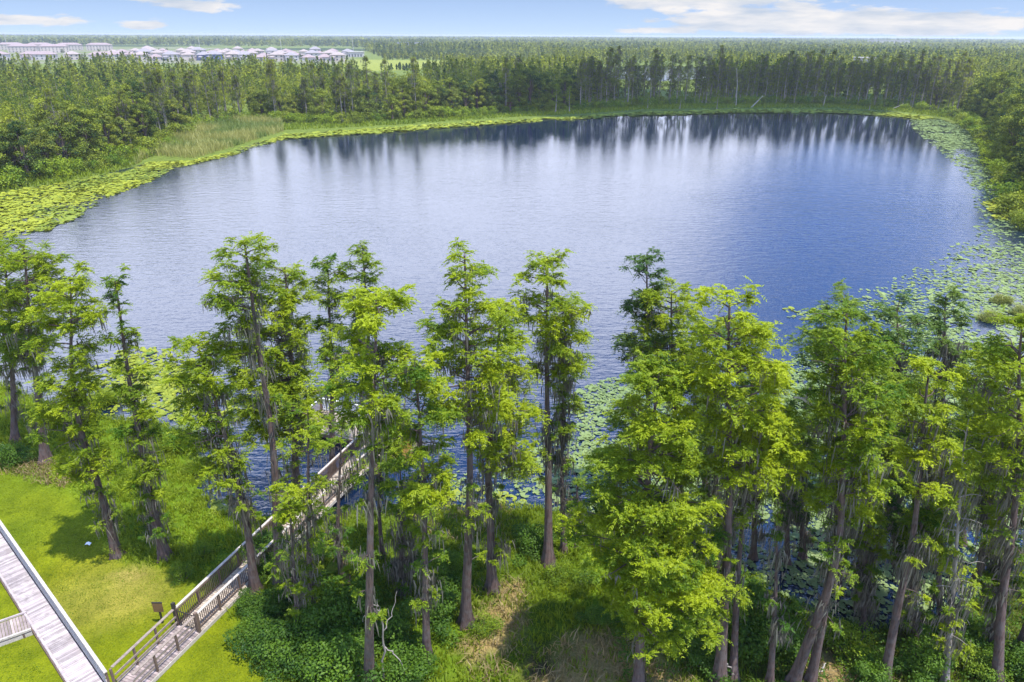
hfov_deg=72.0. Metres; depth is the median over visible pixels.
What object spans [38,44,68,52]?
apartment block
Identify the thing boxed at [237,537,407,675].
undergrowth
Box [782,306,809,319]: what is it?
lily pads
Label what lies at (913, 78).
cypress tree
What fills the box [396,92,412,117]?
oak tree
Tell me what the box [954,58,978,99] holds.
cypress tree
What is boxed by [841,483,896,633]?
cypress tree
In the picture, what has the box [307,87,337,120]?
oak tree
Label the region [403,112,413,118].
shore bush
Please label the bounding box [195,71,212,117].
cypress tree
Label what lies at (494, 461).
cypress tree
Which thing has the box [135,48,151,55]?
house
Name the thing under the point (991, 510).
cypress tree
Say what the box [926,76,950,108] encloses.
oak tree
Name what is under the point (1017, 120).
oak tree
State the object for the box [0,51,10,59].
row house
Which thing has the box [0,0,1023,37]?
sky
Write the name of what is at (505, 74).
cypress tree
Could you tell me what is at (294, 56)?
house
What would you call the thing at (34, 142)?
oak tree
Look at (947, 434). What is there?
cypress tree
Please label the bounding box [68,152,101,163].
shore bush
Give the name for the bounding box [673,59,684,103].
cypress tree
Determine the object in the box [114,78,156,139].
oak tree
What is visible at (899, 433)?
cypress tree
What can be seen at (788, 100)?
shore bush
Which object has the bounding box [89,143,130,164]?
shore bush
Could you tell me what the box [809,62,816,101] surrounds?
cypress tree
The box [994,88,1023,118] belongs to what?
oak tree
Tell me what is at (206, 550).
shrub
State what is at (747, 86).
cypress tree
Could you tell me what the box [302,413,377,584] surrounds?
cypress tree
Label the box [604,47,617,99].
cypress tree
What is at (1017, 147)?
oak tree
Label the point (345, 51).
house
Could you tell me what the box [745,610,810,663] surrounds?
shrub
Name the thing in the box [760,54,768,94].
cypress tree
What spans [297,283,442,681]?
cypress tree
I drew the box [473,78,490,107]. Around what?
oak tree
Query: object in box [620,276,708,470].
cypress tree
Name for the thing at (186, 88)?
cypress tree
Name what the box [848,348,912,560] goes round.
cypress tree
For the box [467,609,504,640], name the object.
shrub
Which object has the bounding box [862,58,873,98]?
cypress tree
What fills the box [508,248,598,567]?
cypress tree
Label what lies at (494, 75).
oak tree
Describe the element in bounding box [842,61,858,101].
cypress tree
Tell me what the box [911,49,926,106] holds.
cypress tree
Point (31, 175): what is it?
shore bush
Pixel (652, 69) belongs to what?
cypress tree
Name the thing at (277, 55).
house
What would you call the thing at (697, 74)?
cypress tree
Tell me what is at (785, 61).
cypress tree
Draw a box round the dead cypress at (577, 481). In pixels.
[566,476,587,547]
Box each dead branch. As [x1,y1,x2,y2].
[363,592,404,679]
[793,387,814,406]
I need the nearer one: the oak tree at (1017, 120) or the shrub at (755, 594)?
the shrub at (755, 594)
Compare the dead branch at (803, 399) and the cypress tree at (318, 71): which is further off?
the cypress tree at (318, 71)
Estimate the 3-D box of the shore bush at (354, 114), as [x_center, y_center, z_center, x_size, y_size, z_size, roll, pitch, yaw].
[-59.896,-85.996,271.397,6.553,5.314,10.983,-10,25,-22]
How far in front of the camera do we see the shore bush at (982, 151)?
203.08 m
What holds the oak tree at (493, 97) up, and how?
on the ground at (62, 556)
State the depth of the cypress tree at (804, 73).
362.45 m
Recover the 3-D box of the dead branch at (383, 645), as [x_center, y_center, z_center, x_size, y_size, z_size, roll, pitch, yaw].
[-6.454,15.419,36.326,2.017,6.409,1.031,0,23,0]
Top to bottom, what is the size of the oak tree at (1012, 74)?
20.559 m
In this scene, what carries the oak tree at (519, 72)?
on the ground at (62, 556)
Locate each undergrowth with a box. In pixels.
[0,94,1023,210]
[0,403,235,573]
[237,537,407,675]
[605,576,1023,681]
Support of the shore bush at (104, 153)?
on the ground at (62, 556)
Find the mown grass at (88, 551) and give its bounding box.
[0,472,293,681]
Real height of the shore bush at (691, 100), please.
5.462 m
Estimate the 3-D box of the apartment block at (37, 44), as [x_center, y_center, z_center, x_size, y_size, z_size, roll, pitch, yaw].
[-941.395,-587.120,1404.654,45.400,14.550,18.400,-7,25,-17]
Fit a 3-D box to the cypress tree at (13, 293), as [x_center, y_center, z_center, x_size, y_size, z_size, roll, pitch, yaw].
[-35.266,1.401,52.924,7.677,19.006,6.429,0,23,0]
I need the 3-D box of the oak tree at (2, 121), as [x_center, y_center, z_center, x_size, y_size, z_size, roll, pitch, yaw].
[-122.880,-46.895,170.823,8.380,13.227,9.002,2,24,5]
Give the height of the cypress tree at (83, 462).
20.487 m
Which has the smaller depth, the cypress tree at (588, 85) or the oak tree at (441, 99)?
the oak tree at (441, 99)
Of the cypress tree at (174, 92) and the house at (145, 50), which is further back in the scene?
the house at (145, 50)
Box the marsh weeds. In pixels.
[0,380,1023,681]
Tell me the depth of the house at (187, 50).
997.74 m
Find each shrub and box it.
[0,442,35,469]
[29,444,58,459]
[92,512,119,528]
[100,535,140,555]
[166,558,197,587]
[178,538,217,563]
[222,618,310,675]
[233,586,265,618]
[233,611,288,657]
[240,586,292,628]
[242,528,298,572]
[256,552,273,584]
[262,633,328,681]
[271,628,395,681]
[278,599,359,667]
[304,575,386,638]
[324,623,379,676]
[372,635,440,681]
[374,596,421,656]
[421,572,461,649]
[428,548,477,591]
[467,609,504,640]
[511,521,556,567]
[543,557,570,586]
[547,558,603,596]
[572,603,628,630]
[669,632,732,681]
[704,577,804,661]
[732,567,765,586]
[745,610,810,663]
[791,604,864,641]
[824,614,883,674]
[845,643,904,681]
[896,623,957,681]
[921,595,989,657]
[958,647,1013,681]
[984,634,1023,681]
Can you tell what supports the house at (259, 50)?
on the ground at (62, 556)
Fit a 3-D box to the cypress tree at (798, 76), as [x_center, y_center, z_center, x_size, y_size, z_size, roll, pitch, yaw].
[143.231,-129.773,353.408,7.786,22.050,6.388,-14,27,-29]
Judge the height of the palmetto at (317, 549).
3.130 m
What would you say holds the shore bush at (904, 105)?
on the ground at (62, 556)
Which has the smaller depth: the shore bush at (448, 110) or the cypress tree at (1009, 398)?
the cypress tree at (1009, 398)
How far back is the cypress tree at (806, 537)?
44.95 m
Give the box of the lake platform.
[300,398,408,445]
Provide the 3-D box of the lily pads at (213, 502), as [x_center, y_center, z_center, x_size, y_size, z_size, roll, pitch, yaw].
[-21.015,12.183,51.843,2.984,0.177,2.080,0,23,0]
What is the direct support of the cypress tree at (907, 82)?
on the ground at (62, 556)
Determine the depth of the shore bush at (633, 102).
340.85 m
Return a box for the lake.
[0,111,1023,629]
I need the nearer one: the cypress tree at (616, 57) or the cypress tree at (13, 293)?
the cypress tree at (13, 293)
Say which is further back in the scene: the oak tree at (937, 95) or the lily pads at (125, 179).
the oak tree at (937, 95)
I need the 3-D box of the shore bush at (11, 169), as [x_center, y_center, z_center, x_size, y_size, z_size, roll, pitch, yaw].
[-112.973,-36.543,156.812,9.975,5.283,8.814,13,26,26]
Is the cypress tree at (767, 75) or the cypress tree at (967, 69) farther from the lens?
the cypress tree at (767, 75)
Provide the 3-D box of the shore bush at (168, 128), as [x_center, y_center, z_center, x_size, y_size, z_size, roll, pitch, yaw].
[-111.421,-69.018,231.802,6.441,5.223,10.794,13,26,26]
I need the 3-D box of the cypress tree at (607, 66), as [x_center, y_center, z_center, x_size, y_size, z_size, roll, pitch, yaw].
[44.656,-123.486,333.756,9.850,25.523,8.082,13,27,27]
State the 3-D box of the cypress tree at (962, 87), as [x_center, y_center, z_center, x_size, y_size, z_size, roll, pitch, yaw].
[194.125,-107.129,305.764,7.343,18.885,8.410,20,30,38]
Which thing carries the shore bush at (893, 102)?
on the ground at (62, 556)
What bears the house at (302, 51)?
on the ground at (62, 556)
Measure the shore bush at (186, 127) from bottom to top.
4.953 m
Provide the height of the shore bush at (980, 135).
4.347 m
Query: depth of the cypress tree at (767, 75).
355.16 m
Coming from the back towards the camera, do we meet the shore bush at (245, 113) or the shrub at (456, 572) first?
the shore bush at (245, 113)
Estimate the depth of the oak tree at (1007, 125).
189.48 m
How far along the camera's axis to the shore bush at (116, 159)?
182.34 m
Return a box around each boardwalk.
[0,520,109,681]
[0,611,32,646]
[109,432,387,681]
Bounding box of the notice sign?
[151,602,163,623]
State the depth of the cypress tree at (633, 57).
346.27 m
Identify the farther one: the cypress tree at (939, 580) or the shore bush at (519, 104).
the shore bush at (519, 104)
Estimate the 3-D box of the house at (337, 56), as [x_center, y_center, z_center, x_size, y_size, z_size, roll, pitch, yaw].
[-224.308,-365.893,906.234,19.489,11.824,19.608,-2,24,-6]
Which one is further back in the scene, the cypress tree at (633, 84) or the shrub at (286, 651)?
the cypress tree at (633, 84)
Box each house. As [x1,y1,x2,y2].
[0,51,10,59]
[19,51,57,59]
[64,51,79,59]
[87,51,124,59]
[128,48,138,52]
[134,51,148,59]
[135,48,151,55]
[149,54,162,60]
[150,50,164,54]
[161,51,178,60]
[180,49,195,56]
[181,52,196,59]
[190,47,205,53]
[196,52,206,60]
[206,51,222,60]
[217,49,226,57]
[225,51,238,60]
[232,46,243,50]
[237,51,253,60]
[252,48,263,53]
[256,54,268,59]
[265,48,277,53]
[268,51,284,60]
[284,52,298,60]
[298,49,307,55]
[301,54,316,60]
[305,50,318,56]
[310,46,320,50]
[317,54,329,60]
[323,50,333,54]
[330,52,345,60]
[341,49,351,55]
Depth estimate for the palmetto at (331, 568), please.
43.62 m
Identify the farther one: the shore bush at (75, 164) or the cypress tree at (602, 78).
the cypress tree at (602, 78)
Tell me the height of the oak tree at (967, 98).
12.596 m
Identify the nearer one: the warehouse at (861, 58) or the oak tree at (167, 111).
the oak tree at (167, 111)
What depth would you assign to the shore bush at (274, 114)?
275.64 m
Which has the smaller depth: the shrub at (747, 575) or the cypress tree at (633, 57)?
the shrub at (747, 575)
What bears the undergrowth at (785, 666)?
on the ground at (62, 556)
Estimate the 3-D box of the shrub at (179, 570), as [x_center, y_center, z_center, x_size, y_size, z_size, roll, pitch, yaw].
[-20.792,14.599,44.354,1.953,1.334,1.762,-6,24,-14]
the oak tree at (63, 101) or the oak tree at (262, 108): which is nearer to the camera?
the oak tree at (63, 101)
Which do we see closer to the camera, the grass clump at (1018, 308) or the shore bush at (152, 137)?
the grass clump at (1018, 308)
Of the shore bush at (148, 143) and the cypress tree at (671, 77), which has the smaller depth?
the shore bush at (148, 143)
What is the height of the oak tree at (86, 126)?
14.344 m
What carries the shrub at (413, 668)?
on the ground at (62, 556)
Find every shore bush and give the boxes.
[0,163,24,187]
[0,172,30,188]
[0,174,15,186]
[17,154,67,177]
[20,170,35,179]
[28,157,71,179]
[49,157,98,176]
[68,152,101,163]
[73,160,95,172]
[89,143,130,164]
[93,151,111,166]
[94,157,112,167]
[97,154,128,165]
[118,144,138,155]
[126,138,153,147]
[129,146,152,156]
[131,136,159,154]
[133,136,163,148]
[155,130,172,138]
[159,137,181,143]
[162,122,182,132]
[171,124,197,136]
[182,113,205,122]
[194,113,213,124]
[215,109,239,118]
[225,108,237,116]
[237,110,254,118]
[267,109,287,118]
[279,111,294,121]
[285,112,306,122]
[288,112,306,121]
[306,112,324,122]
[315,113,337,123]
[333,111,350,122]
[349,110,364,123]
[368,112,385,119]
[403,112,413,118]
[409,107,428,117]
[415,106,438,117]
[425,106,447,117]
[439,105,454,116]
[443,106,462,115]
[455,105,475,114]
[460,108,474,115]
[475,106,495,114]
[489,104,505,112]
[512,101,532,110]
[542,100,560,111]
[571,104,582,109]
[626,98,640,105]
[628,95,645,104]
[651,95,668,103]
[683,95,699,103]
[723,97,733,104]
[728,98,741,103]
[764,95,778,103]
[782,98,793,104]
[811,95,829,103]
[845,99,859,104]
[858,100,868,105]
[879,99,895,107]
[882,99,899,106]
[899,103,911,108]
[915,100,934,109]
[937,107,953,116]
[947,109,959,116]
[951,112,967,123]
[958,117,979,126]
[960,119,973,126]
[961,114,988,123]
[964,112,979,117]
[966,121,990,129]
[967,127,992,138]
[970,125,989,138]
[970,138,1004,157]
[972,131,990,142]
[978,157,1012,173]
[981,179,1023,201]
[985,150,1009,158]
[989,170,1009,181]
[993,190,1023,216]
[997,192,1023,211]
[1003,209,1023,229]
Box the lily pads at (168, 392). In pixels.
[78,344,334,426]
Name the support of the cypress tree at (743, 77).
on the ground at (62, 556)
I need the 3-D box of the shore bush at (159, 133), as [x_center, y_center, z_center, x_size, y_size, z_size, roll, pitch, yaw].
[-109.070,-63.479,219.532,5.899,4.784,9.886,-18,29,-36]
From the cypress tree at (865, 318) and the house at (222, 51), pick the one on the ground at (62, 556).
the house at (222, 51)
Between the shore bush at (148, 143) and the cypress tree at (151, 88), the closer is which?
the shore bush at (148, 143)
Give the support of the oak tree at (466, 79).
on the ground at (62, 556)
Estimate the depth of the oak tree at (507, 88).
318.40 m
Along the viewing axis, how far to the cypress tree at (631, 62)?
336.16 m
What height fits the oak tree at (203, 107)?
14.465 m
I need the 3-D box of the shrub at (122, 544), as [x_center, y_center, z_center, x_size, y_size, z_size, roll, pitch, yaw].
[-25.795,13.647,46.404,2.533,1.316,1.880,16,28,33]
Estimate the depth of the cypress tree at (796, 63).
358.51 m
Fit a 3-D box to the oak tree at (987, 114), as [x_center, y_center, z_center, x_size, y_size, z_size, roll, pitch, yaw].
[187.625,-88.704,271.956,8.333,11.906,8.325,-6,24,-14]
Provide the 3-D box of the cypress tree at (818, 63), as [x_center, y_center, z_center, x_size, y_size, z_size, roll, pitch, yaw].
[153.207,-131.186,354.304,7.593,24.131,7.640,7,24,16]
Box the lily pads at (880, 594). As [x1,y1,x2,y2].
[437,334,1023,625]
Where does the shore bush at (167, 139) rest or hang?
on the ground at (62, 556)
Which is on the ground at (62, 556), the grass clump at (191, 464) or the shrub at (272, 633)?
the shrub at (272, 633)
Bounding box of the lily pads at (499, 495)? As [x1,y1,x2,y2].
[436,487,526,509]
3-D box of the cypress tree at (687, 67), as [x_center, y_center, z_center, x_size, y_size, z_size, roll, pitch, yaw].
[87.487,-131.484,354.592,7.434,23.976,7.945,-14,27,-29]
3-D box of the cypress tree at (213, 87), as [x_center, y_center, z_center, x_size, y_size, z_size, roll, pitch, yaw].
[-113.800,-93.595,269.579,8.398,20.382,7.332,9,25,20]
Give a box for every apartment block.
[0,42,21,49]
[7,44,38,52]
[28,43,49,45]
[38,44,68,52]
[58,43,82,49]
[86,43,112,49]
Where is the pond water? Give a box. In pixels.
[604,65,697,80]
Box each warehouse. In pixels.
[348,51,364,56]
[853,57,875,61]
[867,40,909,42]
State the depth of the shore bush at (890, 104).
338.93 m
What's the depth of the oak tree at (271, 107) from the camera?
280.10 m
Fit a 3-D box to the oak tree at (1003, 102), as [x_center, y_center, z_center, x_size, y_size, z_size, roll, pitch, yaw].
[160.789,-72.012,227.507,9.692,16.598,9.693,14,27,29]
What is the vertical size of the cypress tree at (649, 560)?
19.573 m
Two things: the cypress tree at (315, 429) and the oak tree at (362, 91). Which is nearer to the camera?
the cypress tree at (315, 429)
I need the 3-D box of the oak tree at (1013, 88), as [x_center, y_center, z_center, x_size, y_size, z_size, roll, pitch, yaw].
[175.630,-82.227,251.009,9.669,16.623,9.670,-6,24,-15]
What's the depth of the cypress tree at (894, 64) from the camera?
338.05 m
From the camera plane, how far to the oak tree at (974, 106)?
285.89 m
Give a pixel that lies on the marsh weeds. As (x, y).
(530, 510)
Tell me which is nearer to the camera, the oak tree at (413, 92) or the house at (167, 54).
the oak tree at (413, 92)
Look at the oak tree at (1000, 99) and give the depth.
257.16 m
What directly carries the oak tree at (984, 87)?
on the ground at (62, 556)
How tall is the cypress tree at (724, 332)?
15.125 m
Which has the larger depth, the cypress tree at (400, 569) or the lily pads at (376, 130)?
the lily pads at (376, 130)
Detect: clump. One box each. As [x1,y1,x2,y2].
[88,383,124,407]
[147,419,199,455]
[177,454,216,476]
[975,307,1009,323]
[981,198,1008,220]
[988,292,1015,303]
[1007,302,1023,317]
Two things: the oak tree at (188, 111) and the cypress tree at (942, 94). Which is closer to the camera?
the oak tree at (188, 111)
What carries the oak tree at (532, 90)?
on the ground at (62, 556)
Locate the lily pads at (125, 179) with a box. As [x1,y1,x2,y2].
[0,135,284,237]
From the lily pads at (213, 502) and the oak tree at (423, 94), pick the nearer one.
the lily pads at (213, 502)
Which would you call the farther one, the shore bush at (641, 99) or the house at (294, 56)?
the house at (294, 56)
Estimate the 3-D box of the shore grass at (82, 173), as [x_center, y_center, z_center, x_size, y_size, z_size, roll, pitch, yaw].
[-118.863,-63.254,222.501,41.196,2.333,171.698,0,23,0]
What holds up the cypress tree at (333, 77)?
on the ground at (62, 556)
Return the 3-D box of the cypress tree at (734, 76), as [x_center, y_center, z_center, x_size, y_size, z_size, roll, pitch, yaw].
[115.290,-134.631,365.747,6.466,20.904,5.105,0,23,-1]
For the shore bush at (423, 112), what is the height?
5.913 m
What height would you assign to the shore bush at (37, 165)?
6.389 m
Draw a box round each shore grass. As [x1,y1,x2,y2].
[0,115,194,193]
[283,101,1023,226]
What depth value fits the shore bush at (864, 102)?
345.31 m
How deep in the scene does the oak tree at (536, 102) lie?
313.17 m
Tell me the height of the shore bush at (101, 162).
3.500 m
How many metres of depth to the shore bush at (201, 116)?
258.58 m
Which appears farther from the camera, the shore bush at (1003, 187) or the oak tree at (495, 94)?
the oak tree at (495, 94)
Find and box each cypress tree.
[0,233,75,465]
[0,238,39,442]
[17,260,135,559]
[40,87,71,161]
[98,263,180,562]
[112,88,136,145]
[122,80,133,99]
[135,77,153,127]
[141,75,165,131]
[142,67,156,100]
[146,93,160,129]
[147,68,172,125]
[149,65,171,131]
[157,331,268,594]
[163,68,182,102]
[165,72,182,123]
[180,70,196,108]
[180,78,196,119]
[187,69,202,116]
[194,231,287,594]
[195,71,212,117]
[205,69,216,111]
[206,68,225,114]
[215,64,230,113]
[222,258,326,498]
[225,68,245,109]
[230,74,245,112]
[263,62,281,111]
[263,482,317,636]
[265,58,282,112]
[269,402,337,607]
[297,76,310,119]
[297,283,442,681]
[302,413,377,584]
[307,63,320,120]
[308,253,348,475]
[313,64,328,111]
[327,74,339,111]
[330,66,341,110]
[333,73,348,121]
[335,72,348,119]
[336,240,386,474]
[343,63,358,114]
[353,70,362,107]
[360,55,376,118]
[361,410,416,558]
[370,71,381,111]
[374,444,428,598]
[378,58,390,110]
[378,352,471,662]
[405,57,423,116]
[414,237,520,630]
[462,297,550,595]
[499,57,512,105]
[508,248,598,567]
[512,56,522,94]
[542,300,590,554]
[553,349,752,681]
[574,66,587,104]
[575,56,590,96]
[581,61,591,102]
[584,58,596,104]
[586,56,600,104]
[593,60,601,100]
[593,62,607,99]
[595,68,608,100]
[599,51,614,101]
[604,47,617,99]
[609,54,622,99]
[610,246,677,489]
[612,45,623,103]
[619,59,629,101]
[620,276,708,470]
[623,59,636,104]
[627,56,636,97]
[628,59,641,103]
[629,66,641,98]
[637,61,649,98]
[646,48,660,94]
[646,62,659,101]
[649,53,664,95]
[651,56,667,96]
[662,55,678,100]
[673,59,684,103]
[674,275,817,681]
[675,321,741,516]
[679,55,693,101]
[688,397,739,570]
[690,57,702,100]
[695,57,706,96]
[696,65,706,99]
[700,56,712,102]
[703,65,714,103]
[707,66,717,102]
[712,45,724,102]
[715,55,726,95]
[719,388,813,681]
[720,55,733,99]
[723,358,781,560]
[725,63,734,97]
[729,60,740,96]
[731,69,742,98]
[734,64,746,97]
[742,59,756,96]
[752,54,765,98]
[757,504,800,681]
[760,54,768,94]
[760,68,774,94]
[765,404,816,565]
[767,65,775,101]
[768,59,784,102]
[771,64,782,98]
[777,53,794,100]
[778,56,791,101]
[781,50,795,96]
[782,278,885,483]
[782,377,827,560]
[783,300,915,681]
[785,54,800,95]
[787,59,801,100]
[791,59,804,102]
[796,345,890,681]
[797,52,811,95]
[802,51,816,94]
[802,63,814,95]
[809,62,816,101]
[810,48,827,101]
[810,55,825,101]
[818,430,887,595]
[821,49,837,95]
[821,58,834,101]
[828,60,844,99]
[832,57,846,95]
[833,63,846,99]
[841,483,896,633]
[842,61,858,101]
[847,58,861,99]
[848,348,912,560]
[850,67,860,98]
[855,62,868,103]
[858,54,877,92]
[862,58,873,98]
[862,61,878,104]
[867,290,940,479]
[869,58,882,102]
[869,65,885,102]
[873,53,889,103]
[874,397,926,567]
[880,57,897,106]
[880,354,971,681]
[881,443,936,601]
[883,60,897,98]
[886,484,959,649]
[888,52,905,98]
[894,70,907,104]
[898,60,914,99]
[900,54,915,102]
[908,62,922,105]
[909,438,981,633]
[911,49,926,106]
[917,61,934,105]
[918,70,927,100]
[920,55,936,103]
[921,284,976,481]
[922,58,944,100]
[924,55,945,109]
[926,415,1000,681]
[936,59,952,109]
[936,370,993,546]
[941,73,950,102]
[946,59,961,109]
[948,50,968,105]
[948,304,1023,681]
[949,70,961,105]
[949,72,969,108]
[950,338,1023,582]
[952,63,973,108]
[953,57,972,106]
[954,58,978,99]
[970,498,1023,647]
[976,381,1023,532]
[999,402,1023,650]
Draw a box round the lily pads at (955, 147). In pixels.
[787,117,1023,403]
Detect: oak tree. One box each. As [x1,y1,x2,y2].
[0,120,24,156]
[0,120,47,178]
[0,123,29,170]
[0,134,41,168]
[0,143,10,174]
[22,127,54,156]
[24,96,76,151]
[27,127,59,173]
[34,118,91,167]
[46,99,77,154]
[62,103,103,158]
[64,109,109,160]
[76,106,110,149]
[90,113,126,156]
[93,105,126,148]
[100,94,140,141]
[107,117,138,151]
[111,101,141,143]
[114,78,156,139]
[129,98,163,142]
[148,104,168,128]
[158,99,176,122]
[162,97,190,125]
[173,87,194,123]
[196,83,221,116]
[245,85,265,112]
[250,89,275,116]
[251,90,269,116]
[270,93,285,113]
[282,93,304,113]
[291,87,310,116]
[294,85,311,112]
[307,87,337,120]
[333,85,354,115]
[352,85,382,118]
[382,77,401,115]
[382,94,400,119]
[392,76,412,114]
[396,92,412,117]
[405,76,419,109]
[410,82,442,115]
[412,90,427,114]
[416,81,436,99]
[424,80,447,100]
[427,81,449,113]
[429,89,444,107]
[442,74,459,106]
[443,87,461,114]
[454,77,474,106]
[457,80,474,111]
[462,80,478,106]
[467,80,488,112]
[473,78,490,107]
[479,80,504,111]
[482,69,501,109]
[485,89,500,103]
[494,75,515,109]
[498,75,517,105]
[508,63,533,106]
[517,65,545,110]
[521,74,537,107]
[537,72,554,102]
[543,83,562,104]
[551,80,566,104]
[556,74,576,108]
[560,68,578,107]
[571,77,579,103]
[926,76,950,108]
[957,86,972,108]
[962,87,978,110]
[963,87,985,112]
[967,77,992,96]
[970,88,998,115]
[971,75,995,103]
[973,77,997,114]
[978,72,1017,117]
[981,111,1023,161]
[982,70,1018,115]
[984,99,998,120]
[988,86,1018,125]
[989,95,1000,120]
[990,86,1022,122]
[990,91,1020,136]
[991,97,1014,138]
[992,106,1022,145]
[993,93,1023,139]
[994,87,1023,142]
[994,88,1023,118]
[996,104,1023,163]
[1002,149,1023,186]
[1003,107,1022,145]
[1005,129,1023,173]
[1007,134,1023,161]
[1011,83,1023,86]
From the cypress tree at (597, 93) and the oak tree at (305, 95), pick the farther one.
the cypress tree at (597, 93)
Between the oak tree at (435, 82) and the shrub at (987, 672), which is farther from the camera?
the oak tree at (435, 82)
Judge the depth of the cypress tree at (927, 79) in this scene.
331.39 m
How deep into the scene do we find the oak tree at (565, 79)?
324.01 m
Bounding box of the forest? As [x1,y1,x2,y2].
[0,34,1023,159]
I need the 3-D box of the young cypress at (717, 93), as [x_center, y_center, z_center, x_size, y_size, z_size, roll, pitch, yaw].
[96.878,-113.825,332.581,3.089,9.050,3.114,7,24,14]
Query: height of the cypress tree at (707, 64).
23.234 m
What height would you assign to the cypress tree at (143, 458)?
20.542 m
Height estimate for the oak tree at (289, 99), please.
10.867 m
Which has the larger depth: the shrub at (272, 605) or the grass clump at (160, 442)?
the grass clump at (160, 442)
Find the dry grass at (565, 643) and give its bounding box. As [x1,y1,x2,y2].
[0,442,908,681]
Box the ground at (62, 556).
[0,34,1023,681]
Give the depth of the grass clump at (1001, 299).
92.31 m
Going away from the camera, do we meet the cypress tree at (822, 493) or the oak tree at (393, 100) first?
the cypress tree at (822, 493)
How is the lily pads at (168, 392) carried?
on the lake
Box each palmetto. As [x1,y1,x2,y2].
[264,561,315,609]
[299,537,349,585]
[314,547,376,588]
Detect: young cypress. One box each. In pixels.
[553,84,560,110]
[565,86,572,111]
[716,90,719,108]
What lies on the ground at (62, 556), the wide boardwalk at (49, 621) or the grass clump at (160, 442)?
the wide boardwalk at (49, 621)
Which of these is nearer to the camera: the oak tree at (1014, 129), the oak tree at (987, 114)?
the oak tree at (1014, 129)
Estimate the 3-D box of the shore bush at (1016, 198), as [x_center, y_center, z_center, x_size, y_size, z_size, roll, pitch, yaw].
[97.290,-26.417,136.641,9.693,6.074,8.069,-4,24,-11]
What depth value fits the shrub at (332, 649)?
36.48 m
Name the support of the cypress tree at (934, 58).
on the ground at (62, 556)
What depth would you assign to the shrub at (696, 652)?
37.77 m
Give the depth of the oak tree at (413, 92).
297.03 m
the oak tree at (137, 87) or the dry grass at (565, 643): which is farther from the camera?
the oak tree at (137, 87)
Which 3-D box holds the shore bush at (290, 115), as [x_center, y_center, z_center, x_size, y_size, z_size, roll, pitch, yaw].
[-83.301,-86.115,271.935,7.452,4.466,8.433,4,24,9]
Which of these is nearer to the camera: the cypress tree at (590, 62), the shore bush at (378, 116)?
the shore bush at (378, 116)
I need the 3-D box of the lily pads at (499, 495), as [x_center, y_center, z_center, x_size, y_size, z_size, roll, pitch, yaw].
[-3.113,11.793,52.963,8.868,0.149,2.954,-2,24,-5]
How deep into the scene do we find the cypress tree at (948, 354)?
48.09 m
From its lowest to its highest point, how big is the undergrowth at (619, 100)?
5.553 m
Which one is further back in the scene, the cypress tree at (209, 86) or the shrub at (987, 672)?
the cypress tree at (209, 86)
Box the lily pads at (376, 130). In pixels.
[281,108,934,138]
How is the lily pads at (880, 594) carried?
on the lake
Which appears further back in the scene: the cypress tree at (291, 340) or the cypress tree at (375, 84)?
the cypress tree at (375, 84)
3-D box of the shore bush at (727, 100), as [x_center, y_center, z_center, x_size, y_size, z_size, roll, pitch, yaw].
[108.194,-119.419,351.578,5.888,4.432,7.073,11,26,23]
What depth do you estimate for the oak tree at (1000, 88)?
276.30 m
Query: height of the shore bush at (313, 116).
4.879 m
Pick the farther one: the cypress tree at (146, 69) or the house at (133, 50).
the house at (133, 50)
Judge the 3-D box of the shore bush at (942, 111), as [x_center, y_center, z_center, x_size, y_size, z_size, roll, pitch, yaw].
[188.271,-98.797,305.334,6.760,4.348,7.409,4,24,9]
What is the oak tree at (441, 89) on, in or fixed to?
on the ground at (62, 556)
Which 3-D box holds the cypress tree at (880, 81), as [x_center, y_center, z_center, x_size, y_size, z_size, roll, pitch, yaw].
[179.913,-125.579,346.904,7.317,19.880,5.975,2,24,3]
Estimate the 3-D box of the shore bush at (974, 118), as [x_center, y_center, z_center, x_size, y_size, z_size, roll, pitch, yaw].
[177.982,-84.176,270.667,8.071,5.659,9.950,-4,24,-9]
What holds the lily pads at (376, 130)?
on the lake
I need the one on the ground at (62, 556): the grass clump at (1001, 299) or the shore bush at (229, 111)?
the shore bush at (229, 111)
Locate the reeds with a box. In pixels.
[130,113,283,166]
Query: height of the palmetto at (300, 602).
2.488 m
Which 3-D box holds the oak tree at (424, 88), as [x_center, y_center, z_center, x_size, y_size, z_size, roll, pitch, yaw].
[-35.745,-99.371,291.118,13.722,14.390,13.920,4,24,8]
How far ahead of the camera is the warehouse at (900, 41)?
2367.69 m
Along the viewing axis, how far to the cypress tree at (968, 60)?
311.27 m
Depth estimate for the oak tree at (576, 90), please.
339.69 m
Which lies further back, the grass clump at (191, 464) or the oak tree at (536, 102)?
the oak tree at (536, 102)
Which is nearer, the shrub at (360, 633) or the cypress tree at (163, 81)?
the shrub at (360, 633)
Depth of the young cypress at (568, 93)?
311.60 m
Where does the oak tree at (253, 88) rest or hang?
on the ground at (62, 556)
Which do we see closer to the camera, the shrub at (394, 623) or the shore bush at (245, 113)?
the shrub at (394, 623)
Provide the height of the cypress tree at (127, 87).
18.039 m
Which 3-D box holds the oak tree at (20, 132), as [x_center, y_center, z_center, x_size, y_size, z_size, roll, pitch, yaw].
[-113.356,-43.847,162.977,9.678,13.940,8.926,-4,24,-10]
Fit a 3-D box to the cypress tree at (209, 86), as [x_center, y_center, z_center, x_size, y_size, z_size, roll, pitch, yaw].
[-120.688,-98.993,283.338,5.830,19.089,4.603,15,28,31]
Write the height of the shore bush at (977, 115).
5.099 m
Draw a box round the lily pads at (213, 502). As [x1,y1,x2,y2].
[210,498,238,515]

